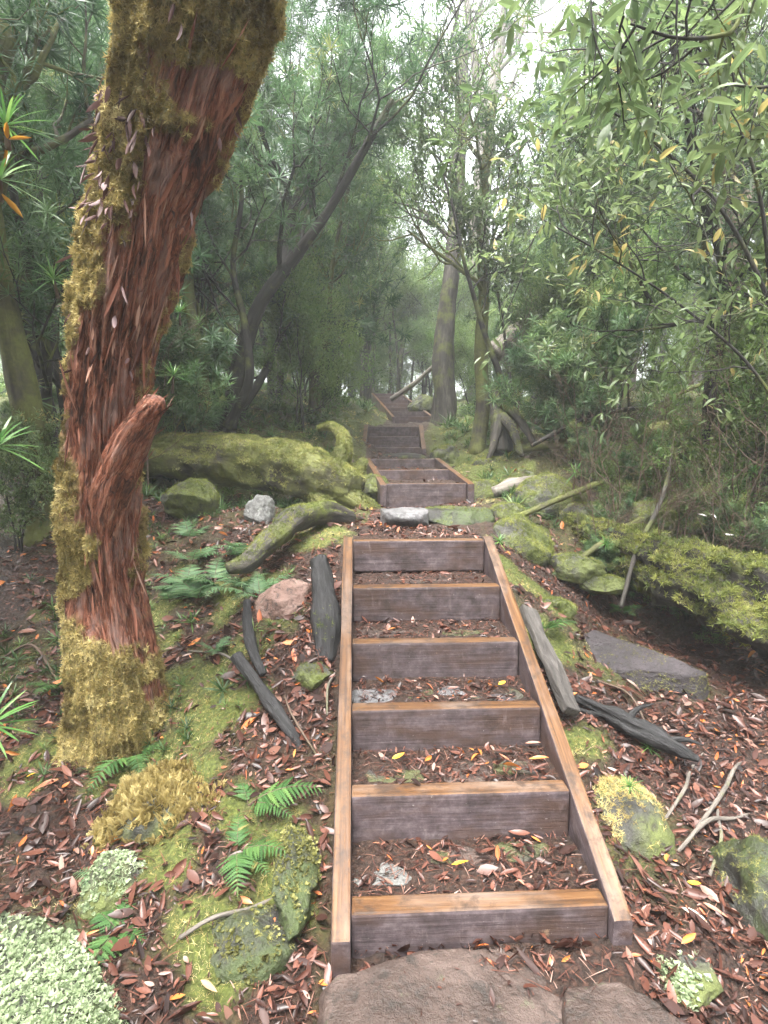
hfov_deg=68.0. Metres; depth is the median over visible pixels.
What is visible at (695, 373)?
forest tree
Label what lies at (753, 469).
rosette plant
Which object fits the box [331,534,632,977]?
timber stairs
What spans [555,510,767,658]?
fallen log
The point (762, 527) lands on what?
shrub
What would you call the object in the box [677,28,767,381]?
forest tree
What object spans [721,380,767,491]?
shrub
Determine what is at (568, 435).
fern
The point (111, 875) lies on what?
boulder
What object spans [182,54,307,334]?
tree
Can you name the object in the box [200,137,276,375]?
tree
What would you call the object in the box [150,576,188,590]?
fern
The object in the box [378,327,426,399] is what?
shrub
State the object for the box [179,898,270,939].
twig
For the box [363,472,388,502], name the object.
boulder
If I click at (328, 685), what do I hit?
twig
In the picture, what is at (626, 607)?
fern
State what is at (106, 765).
fern
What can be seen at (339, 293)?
shrub
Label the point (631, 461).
shrub
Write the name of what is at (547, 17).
sky
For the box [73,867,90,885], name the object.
fern
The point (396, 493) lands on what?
timber stairs
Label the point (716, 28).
overhanging branch
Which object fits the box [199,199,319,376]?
shrub
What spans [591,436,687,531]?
shrub
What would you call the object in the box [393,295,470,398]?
shrub
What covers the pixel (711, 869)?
twig
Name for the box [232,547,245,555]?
fern
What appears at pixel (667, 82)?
tree
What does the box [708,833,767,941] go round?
boulder
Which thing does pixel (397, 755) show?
fallen leaf
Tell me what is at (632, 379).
forest tree
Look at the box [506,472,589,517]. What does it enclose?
boulder
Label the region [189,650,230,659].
twig
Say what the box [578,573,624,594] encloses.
boulder
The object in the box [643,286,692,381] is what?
shrub
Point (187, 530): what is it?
fern
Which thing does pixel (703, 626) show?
shrub
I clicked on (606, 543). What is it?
rosette plant
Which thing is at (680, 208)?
tree
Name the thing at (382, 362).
shrub
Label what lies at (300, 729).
twig
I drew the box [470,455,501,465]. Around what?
boulder
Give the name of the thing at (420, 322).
forest
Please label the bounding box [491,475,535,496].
rock
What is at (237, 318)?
tree
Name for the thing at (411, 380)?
forest tree
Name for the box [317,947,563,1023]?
stepping stone
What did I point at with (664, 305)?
shrub
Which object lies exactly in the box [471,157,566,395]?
tree
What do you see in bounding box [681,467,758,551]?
shrub
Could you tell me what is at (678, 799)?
twig
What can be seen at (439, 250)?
tree
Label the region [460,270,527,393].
shrub
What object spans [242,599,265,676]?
burnt stick
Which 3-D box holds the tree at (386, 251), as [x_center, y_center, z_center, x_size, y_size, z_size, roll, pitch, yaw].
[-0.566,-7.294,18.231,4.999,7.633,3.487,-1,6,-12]
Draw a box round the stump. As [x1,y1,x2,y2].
[486,388,535,458]
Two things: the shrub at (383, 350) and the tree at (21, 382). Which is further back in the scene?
the shrub at (383, 350)
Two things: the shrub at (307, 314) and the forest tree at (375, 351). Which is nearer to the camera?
the shrub at (307, 314)
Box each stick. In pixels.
[230,651,302,747]
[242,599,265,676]
[575,694,703,761]
[619,432,675,608]
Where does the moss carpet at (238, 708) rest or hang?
on the ground
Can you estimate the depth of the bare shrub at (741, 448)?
5.06 m
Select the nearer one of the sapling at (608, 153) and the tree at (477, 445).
the sapling at (608, 153)
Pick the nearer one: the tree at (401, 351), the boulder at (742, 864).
the boulder at (742, 864)
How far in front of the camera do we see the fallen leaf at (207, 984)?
1.80 m
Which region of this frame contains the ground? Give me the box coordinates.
[0,373,767,1023]
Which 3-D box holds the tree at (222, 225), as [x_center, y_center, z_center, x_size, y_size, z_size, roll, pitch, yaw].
[-2.564,-2.656,6.787,2.280,5.068,2.546,0,6,0]
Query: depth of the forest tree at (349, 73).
15.07 m
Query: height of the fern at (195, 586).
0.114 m
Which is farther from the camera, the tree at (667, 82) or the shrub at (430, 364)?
the shrub at (430, 364)
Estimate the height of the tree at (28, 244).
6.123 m
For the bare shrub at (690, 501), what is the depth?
4.89 m
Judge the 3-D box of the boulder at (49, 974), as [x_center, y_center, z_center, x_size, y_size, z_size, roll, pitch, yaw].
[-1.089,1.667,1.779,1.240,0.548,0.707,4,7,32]
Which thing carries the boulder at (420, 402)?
on the ground
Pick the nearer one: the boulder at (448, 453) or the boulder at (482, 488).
the boulder at (482, 488)
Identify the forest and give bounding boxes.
[0,197,754,398]
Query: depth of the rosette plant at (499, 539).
4.44 m
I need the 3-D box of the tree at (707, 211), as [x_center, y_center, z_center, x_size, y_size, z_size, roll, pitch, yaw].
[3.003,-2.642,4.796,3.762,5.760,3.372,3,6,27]
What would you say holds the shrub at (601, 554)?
on the ground
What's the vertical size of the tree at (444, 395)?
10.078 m
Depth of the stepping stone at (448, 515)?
5.03 m
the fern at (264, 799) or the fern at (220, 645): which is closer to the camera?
the fern at (264, 799)
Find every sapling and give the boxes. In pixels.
[367,35,563,441]
[422,0,767,444]
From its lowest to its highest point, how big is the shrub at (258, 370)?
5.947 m
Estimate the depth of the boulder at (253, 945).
1.89 m
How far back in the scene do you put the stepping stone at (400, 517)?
4.83 m
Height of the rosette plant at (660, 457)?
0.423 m
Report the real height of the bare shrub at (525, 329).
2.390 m
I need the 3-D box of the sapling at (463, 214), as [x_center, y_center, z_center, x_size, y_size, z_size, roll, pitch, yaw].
[1.081,-3.356,7.545,2.605,4.984,2.186,0,6,0]
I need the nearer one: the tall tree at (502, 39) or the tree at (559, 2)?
the tree at (559, 2)
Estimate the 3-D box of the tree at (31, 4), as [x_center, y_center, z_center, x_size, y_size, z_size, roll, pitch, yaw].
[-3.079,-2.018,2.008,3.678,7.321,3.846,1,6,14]
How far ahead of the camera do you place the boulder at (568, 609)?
3.97 m
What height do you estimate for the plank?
0.411 m
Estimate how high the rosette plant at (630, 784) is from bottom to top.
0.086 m
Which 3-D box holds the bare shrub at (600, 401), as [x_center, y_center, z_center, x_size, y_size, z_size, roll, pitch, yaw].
[2.077,-0.940,5.964,1.401,2.094,1.340,-2,6,-19]
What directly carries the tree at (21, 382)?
on the ground
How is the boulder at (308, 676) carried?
on the ground
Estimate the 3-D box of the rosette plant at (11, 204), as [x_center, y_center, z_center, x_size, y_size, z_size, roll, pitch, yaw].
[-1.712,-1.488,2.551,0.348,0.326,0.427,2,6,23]
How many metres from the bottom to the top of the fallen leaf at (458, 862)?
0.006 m
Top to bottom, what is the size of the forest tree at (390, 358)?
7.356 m
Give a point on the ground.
(322, 937)
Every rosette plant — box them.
[0,87,59,165]
[0,151,52,217]
[0,416,46,471]
[0,682,38,757]
[24,254,72,298]
[155,361,190,393]
[173,300,195,325]
[490,534,508,549]
[557,460,590,488]
[597,535,614,550]
[616,773,643,796]
[638,742,661,758]
[645,445,668,488]
[694,470,721,487]
[734,459,766,491]
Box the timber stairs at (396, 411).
[371,393,430,423]
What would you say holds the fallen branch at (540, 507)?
on the boulder at (502, 510)
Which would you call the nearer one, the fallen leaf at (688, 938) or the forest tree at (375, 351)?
the fallen leaf at (688, 938)
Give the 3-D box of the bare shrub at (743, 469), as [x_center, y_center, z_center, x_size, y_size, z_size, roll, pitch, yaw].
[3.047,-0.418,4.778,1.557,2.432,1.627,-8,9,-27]
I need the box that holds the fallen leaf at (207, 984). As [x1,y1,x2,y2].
[201,980,216,991]
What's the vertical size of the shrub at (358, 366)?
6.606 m
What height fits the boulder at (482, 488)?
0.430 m
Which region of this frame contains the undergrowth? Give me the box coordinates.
[0,369,764,782]
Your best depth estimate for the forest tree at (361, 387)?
21.15 m
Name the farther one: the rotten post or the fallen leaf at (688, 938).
the rotten post
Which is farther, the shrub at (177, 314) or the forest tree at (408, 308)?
the forest tree at (408, 308)
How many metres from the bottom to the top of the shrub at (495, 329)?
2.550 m
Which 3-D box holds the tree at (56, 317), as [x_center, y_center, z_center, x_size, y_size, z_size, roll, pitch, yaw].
[-5.540,-6.179,9.800,3.517,8.434,3.876,-1,6,-15]
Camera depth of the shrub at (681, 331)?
23.22 m
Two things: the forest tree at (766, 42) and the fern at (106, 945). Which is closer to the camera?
the fern at (106, 945)
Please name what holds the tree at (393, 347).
on the ground
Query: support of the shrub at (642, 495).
on the ground
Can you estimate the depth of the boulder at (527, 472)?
7.06 m
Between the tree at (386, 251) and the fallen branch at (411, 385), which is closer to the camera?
the fallen branch at (411, 385)
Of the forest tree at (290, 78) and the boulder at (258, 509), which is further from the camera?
the forest tree at (290, 78)
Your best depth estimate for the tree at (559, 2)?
12.20 m
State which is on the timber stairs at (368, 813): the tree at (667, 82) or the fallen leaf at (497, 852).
the fallen leaf at (497, 852)
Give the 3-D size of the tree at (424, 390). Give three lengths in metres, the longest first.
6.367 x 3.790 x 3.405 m
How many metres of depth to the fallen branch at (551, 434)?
6.93 m
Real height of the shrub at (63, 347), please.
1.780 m
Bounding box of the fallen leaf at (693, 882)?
[687,880,700,884]
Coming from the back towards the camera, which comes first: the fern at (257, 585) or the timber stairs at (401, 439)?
the timber stairs at (401, 439)
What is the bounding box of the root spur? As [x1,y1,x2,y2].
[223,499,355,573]
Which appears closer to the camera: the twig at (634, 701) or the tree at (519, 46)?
the twig at (634, 701)
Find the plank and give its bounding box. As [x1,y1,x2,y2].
[519,604,580,716]
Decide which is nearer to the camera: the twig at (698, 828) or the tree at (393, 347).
the twig at (698, 828)
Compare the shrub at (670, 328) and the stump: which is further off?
the shrub at (670, 328)
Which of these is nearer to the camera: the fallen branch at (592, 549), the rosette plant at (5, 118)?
the rosette plant at (5, 118)
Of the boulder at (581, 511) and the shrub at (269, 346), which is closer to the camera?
the boulder at (581, 511)
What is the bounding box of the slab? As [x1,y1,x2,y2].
[582,630,710,700]
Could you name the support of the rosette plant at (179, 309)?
on the ground
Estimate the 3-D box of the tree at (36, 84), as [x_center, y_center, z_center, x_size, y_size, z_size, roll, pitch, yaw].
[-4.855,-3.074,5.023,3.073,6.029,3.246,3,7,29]
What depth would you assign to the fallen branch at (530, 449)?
7.47 m
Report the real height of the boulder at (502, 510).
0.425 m
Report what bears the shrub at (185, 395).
on the ground
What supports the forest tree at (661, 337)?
on the ground
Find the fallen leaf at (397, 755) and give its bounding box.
[393,753,403,758]
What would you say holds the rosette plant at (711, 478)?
on the fallen branch at (592, 549)
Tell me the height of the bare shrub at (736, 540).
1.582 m
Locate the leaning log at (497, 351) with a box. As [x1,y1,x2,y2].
[491,285,597,361]
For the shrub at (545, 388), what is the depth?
6.93 m
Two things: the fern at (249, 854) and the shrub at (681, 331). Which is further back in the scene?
the shrub at (681, 331)
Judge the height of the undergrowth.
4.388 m
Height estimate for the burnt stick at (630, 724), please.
0.260 m
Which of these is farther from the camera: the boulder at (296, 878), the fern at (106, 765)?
the fern at (106, 765)
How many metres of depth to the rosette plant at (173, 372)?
5.65 m
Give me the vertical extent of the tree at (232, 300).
5.099 m
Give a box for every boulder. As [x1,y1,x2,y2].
[0,910,128,1023]
[77,848,146,922]
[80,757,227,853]
[160,477,221,518]
[206,900,301,989]
[243,494,274,523]
[254,578,310,619]
[270,821,321,941]
[291,661,332,691]
[312,522,338,529]
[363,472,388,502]
[407,394,432,413]
[430,443,459,463]
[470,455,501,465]
[473,478,499,500]
[490,501,528,518]
[493,513,555,566]
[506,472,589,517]
[509,467,533,475]
[542,595,577,619]
[550,551,606,583]
[557,500,599,519]
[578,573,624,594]
[591,479,617,495]
[592,771,675,861]
[616,500,678,535]
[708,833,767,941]
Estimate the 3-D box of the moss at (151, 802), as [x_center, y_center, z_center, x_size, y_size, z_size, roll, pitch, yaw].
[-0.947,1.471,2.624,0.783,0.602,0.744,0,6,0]
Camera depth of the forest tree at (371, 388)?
19.40 m
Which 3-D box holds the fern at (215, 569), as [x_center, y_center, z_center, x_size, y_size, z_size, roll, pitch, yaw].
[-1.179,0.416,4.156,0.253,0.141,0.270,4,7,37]
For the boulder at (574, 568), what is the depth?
4.58 m
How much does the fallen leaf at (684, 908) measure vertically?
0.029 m
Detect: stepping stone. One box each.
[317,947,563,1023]
[380,507,428,527]
[426,505,494,525]
[561,982,680,1023]
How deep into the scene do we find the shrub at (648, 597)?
4.61 m
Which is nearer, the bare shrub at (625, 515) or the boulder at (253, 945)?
the boulder at (253, 945)
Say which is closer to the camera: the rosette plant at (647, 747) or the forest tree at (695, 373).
the rosette plant at (647, 747)
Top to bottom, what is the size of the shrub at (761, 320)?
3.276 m
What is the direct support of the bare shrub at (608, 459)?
on the ground
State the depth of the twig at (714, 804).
2.78 m
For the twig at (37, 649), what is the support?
on the ground
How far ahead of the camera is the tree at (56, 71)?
7.62 m
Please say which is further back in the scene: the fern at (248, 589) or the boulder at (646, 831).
the fern at (248, 589)
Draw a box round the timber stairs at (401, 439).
[362,425,425,454]
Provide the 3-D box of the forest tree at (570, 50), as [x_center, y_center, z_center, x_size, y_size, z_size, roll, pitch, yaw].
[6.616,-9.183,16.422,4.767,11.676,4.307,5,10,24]
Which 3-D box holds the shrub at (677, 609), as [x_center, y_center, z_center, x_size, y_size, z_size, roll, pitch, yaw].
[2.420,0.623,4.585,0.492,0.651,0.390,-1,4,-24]
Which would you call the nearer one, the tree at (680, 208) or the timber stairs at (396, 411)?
the tree at (680, 208)
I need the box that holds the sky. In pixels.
[0,0,767,398]
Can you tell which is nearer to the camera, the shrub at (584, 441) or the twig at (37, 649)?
the twig at (37, 649)
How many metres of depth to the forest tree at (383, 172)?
15.47 m
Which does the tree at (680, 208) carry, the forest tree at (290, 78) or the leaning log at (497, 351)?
the leaning log at (497, 351)
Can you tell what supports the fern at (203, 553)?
on the ground
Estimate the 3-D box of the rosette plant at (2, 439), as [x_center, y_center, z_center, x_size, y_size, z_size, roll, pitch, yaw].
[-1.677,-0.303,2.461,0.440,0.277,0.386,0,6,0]
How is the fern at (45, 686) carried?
on the ground
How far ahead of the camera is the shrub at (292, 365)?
19.93 m
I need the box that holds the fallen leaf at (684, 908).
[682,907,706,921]
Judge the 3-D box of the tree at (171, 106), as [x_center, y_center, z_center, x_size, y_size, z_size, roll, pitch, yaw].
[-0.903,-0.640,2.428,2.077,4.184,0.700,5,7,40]
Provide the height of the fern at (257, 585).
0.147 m
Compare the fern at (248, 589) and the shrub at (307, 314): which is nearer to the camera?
the fern at (248, 589)
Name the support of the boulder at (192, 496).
on the ground
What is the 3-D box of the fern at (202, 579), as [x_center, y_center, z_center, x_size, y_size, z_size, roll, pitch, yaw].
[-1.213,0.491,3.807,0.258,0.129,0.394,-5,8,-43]
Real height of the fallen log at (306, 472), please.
1.100 m
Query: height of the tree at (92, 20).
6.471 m
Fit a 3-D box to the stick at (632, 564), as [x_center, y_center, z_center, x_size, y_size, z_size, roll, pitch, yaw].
[2.151,-0.021,4.636,0.091,1.319,1.534,5,7,38]
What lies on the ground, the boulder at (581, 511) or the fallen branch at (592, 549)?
the boulder at (581, 511)
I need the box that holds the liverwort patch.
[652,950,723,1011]
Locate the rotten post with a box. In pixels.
[309,554,340,661]
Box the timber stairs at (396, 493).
[366,458,473,507]
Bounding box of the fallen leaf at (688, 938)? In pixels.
[681,933,695,943]
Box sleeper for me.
[378,452,429,458]
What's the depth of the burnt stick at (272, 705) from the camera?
2.80 m
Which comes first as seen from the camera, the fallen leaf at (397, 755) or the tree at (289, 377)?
the fallen leaf at (397, 755)
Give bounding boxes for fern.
[21,673,62,695]
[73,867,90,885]
[85,895,145,970]
[86,742,163,795]
[149,564,209,583]
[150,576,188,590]
[158,584,180,602]
[160,545,223,563]
[160,577,210,601]
[170,578,205,597]
[171,520,211,539]
[181,574,220,597]
[191,635,233,654]
[202,557,228,581]
[207,573,266,589]
[207,573,293,598]
[211,545,283,556]
[216,538,248,551]
[216,813,285,896]
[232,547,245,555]
[232,571,298,599]
[233,777,324,819]
[515,421,568,438]
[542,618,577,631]
[545,421,602,438]
[609,604,642,615]
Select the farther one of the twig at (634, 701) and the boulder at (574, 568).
the boulder at (574, 568)
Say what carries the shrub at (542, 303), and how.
on the ground
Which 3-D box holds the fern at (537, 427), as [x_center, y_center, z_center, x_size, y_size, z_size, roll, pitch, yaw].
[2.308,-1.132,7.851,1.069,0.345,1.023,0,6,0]
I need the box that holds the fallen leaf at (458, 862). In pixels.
[452,860,466,864]
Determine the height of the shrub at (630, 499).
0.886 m
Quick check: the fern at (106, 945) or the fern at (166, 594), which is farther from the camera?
the fern at (166, 594)
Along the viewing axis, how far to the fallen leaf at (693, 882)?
2.27 m
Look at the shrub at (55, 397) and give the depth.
5.64 m
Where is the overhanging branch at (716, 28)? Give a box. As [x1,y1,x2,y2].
[483,0,767,214]
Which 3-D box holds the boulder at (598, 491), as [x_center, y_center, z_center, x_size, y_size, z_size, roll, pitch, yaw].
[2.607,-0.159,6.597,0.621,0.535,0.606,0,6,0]
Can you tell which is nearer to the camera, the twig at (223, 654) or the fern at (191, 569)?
the twig at (223, 654)
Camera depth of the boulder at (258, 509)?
5.00 m
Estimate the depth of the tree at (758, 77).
5.18 m
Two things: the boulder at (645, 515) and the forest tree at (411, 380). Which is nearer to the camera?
the boulder at (645, 515)
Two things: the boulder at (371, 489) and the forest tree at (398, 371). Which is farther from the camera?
the forest tree at (398, 371)
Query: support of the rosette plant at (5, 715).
on the ground
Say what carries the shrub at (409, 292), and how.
on the ground
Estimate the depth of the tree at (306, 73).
10.62 m
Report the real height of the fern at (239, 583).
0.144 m
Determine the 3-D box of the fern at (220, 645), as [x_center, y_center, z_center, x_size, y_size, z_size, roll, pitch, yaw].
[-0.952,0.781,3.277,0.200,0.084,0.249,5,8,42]
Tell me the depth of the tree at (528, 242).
15.96 m
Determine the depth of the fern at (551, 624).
3.59 m
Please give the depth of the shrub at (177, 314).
7.35 m
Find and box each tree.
[0,0,58,130]
[0,0,109,277]
[0,0,110,547]
[0,0,111,362]
[0,0,265,450]
[0,58,53,291]
[14,0,542,433]
[17,2,109,392]
[44,159,267,329]
[47,75,270,484]
[49,0,287,777]
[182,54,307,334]
[200,65,411,401]
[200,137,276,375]
[225,52,293,382]
[229,130,331,382]
[230,0,421,416]
[231,0,434,409]
[243,26,332,170]
[259,56,454,391]
[273,0,415,398]
[292,78,414,273]
[324,170,447,400]
[347,0,584,426]
[348,0,547,454]
[349,328,353,397]
[355,214,407,392]
[358,259,408,392]
[358,261,363,397]
[367,85,432,399]
[372,219,413,391]
[376,217,411,393]
[379,155,443,392]
[388,0,558,400]
[388,251,427,370]
[392,217,468,393]
[408,199,505,365]
[408,245,428,399]
[459,72,719,433]
[471,0,767,399]
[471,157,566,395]
[488,139,573,325]
[489,0,656,320]
[491,0,685,311]
[516,0,767,502]
[533,0,761,408]
[540,0,697,387]
[543,0,705,390]
[648,0,767,345]
[654,9,755,386]
[656,73,690,381]
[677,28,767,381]
[682,19,767,213]
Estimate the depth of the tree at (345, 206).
8.45 m
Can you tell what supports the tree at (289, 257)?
on the ground
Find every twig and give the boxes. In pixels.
[0,643,61,685]
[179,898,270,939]
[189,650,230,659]
[284,695,319,761]
[326,672,335,714]
[597,679,664,769]
[665,753,702,820]
[676,810,758,852]
[695,760,744,827]
[708,797,725,875]
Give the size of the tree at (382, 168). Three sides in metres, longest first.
7.886 x 4.694 x 4.217 m
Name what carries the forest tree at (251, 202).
on the ground
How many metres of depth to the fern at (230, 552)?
4.19 m
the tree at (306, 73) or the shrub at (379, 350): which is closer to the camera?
the tree at (306, 73)
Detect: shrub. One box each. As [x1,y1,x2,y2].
[0,372,60,476]
[0,400,63,553]
[52,325,170,431]
[53,231,216,393]
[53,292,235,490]
[153,303,250,481]
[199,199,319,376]
[231,246,270,380]
[231,263,347,383]
[233,283,345,388]
[237,241,387,431]
[258,256,378,402]
[342,309,412,396]
[343,303,393,397]
[343,330,394,393]
[346,317,393,395]
[372,233,503,397]
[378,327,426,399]
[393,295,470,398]
[407,308,474,400]
[410,311,507,416]
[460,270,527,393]
[462,230,605,426]
[472,271,559,428]
[473,274,537,404]
[478,251,659,463]
[506,315,661,500]
[535,427,663,546]
[544,202,719,429]
[545,335,726,521]
[561,164,682,378]
[564,408,616,482]
[579,517,610,573]
[585,467,642,520]
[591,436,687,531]
[602,526,635,599]
[603,207,767,555]
[603,428,715,606]
[608,395,708,528]
[609,381,751,539]
[626,530,681,621]
[635,431,718,540]
[636,263,753,380]
[637,476,687,538]
[640,307,767,554]
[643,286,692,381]
[655,285,716,377]
[661,440,767,553]
[665,606,694,621]
[676,344,767,517]
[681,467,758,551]
[696,620,719,638]
[709,353,767,490]
[714,475,767,556]
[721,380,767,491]
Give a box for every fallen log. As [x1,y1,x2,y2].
[142,421,377,509]
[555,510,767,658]
[561,446,767,519]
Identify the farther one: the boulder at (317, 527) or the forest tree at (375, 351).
the forest tree at (375, 351)
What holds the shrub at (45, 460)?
on the ground
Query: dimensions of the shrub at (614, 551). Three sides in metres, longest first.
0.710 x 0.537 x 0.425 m
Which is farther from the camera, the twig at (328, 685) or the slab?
the slab
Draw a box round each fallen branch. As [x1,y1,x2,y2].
[390,366,431,400]
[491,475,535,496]
[504,418,714,456]
[511,464,638,515]
[530,383,703,446]
[580,461,766,556]
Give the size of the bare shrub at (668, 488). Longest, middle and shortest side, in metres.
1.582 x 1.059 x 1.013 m
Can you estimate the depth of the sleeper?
8.32 m
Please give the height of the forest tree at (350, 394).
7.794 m
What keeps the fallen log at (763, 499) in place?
on the ground
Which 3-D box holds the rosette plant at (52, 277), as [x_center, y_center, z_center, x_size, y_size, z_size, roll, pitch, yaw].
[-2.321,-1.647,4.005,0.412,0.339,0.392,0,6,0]
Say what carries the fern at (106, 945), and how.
on the ground
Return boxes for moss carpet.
[0,388,710,1012]
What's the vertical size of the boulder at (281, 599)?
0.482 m
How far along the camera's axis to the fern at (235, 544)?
4.26 m
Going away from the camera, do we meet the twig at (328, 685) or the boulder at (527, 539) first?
the twig at (328, 685)
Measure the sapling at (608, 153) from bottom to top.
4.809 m
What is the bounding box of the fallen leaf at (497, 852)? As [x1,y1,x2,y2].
[495,845,499,859]
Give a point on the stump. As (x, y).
(503, 430)
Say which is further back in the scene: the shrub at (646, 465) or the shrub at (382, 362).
the shrub at (382, 362)
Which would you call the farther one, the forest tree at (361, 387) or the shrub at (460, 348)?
the forest tree at (361, 387)
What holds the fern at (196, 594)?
on the ground
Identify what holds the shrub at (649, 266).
on the ground
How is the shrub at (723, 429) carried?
on the ground
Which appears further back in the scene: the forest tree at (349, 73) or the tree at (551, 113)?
the forest tree at (349, 73)

